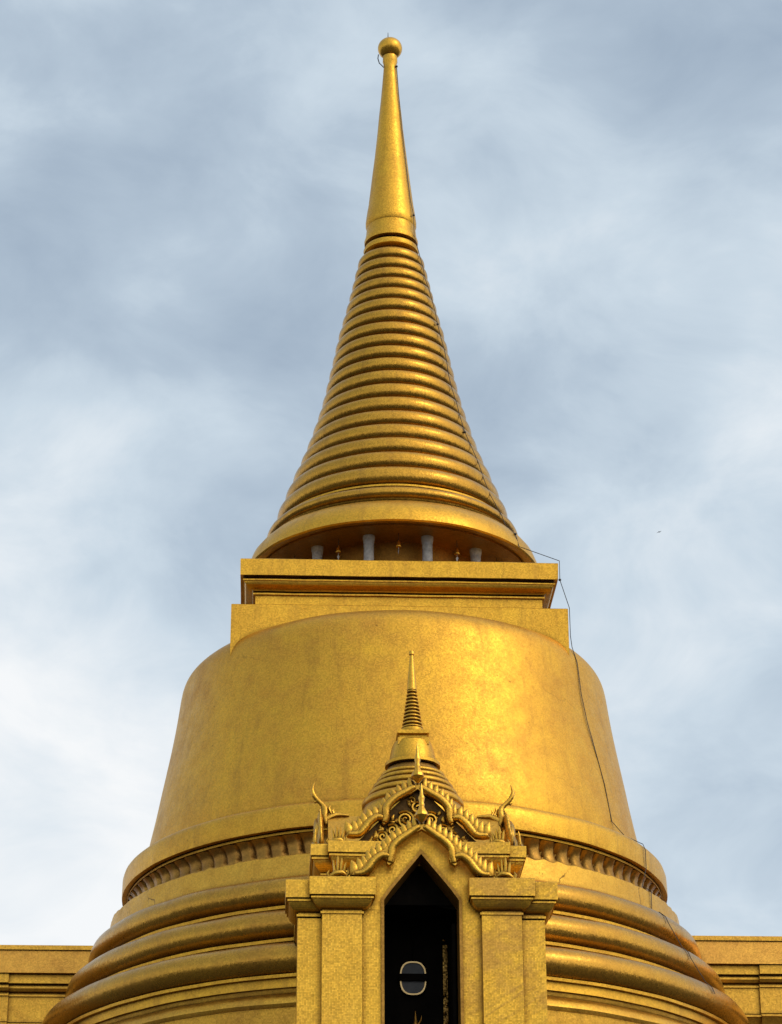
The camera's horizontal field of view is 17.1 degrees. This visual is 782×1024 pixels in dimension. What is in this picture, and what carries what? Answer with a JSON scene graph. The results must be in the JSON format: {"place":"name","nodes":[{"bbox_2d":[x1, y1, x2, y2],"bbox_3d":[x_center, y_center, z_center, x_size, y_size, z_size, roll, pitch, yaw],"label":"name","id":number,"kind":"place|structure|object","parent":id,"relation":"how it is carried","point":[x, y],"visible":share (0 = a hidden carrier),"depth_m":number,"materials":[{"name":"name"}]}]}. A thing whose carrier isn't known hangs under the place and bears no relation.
{"place":"outdoors","nodes":[
{"label":"outdoors","id":0,"kind":"place"},
{"bbox_2d":[0,0,781,945],"label":"sky","id":1,"kind":"structure","parent":0,"point":[185,185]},
{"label":"terrace","id":2,"kind":"structure","parent":0,"visible":0},
{"bbox_2d":[0,945,92,1023],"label":"gilded wall","id":3,"kind":"structure","parent":2,"relation":"on","point":[35,980],"depth_m":56.91,"materials":[{"name":"metal"}]},
{"bbox_2d":[42,37,749,1023],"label":"golden stupa","id":4,"kind":"object","parent":2,"relation":"on","point":[294,689],"visible":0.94,"depth_m":55.15,"materials":[{"name":"metal"}]},
{"bbox_2d":[336,539,340,559],"bbox_3d":[-1.186,0.837,58.771,0.132,0.550,0.132,13,-28,-26],"label":"wind bell","id":5,"kind":"object","parent":4,"relation":"hanging from","point":[338,551],"visible":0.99,"depth_m":58.73,"materials":[{"name":"gold metal"}]},
{"bbox_2d":[396,533,401,552],"bbox_3d":[0.170,0.706,58.506,0.132,0.550,0.132,11,-27,-22],"label":"wind bell","id":6,"kind":"object","parent":4,"relation":"hanging from","point":[398,545],"visible":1,"depth_m":58.46,"materials":[{"name":"gold metal"}]},
{"bbox_2d":[454,548,459,560],"bbox_3d":[1.491,0.879,58.891,0.132,0.550,0.132,6,-26,-14],"label":"wind bell","id":7,"kind":"object","parent":4,"relation":"hanging from","point":[456,552],"visible":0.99,"depth_m":58.83,"materials":[{"name":"gold metal"}]},
{"bbox_2d":[395,65,714,993],"bbox_3d":[3.277,-0.915,59.749,7.490,25.329,0.882,-13,-28,25],"label":"lightning cable","id":8,"kind":"object","parent":4,"relation":"attached to","point":[559,575],"visible":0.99,"depth_m":58.07,"materials":[{"name":"metal"}]},
{"bbox_2d":[285,650,557,1023],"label":"entrance porch","id":9,"kind":"object","parent":2,"relation":"on","point":[427,855],"visible":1,"depth_m":47.69,"materials":[{"name":"metal"}]},
{"bbox_2d":[399,921,426,995],"bbox_3d":[0.410,8.037,49.194,0.524,2.191,0.090,1,-25,-3],"label":"oval panel","id":10,"kind":"object","parent":9,"relation":"attached to","point":[412,976],"visible":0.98,"depth_m":48.84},
{"bbox_2d":[413,1011,421,1023],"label":"altar finial","id":11,"kind":"object","parent":9,"relation":"in","point":[415,1020],"visible":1,"depth_m":48.33,"materials":[{"name":"gold metal"}]},
{"bbox_2d":[442,924,456,1023],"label":"door leaf","id":12,"kind":"structure","parent":9,"relation":"in","point":[449,970],"depth_m":48.37,"materials":[{"name":"black wood"}]},
{"bbox_2d":[692,936,781,1023],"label":"gilded wall","id":13,"kind":"structure","parent":2,"relation":"on","point":[747,970],"depth_m":56.48,"materials":[{"name":"metal"}]}
]}

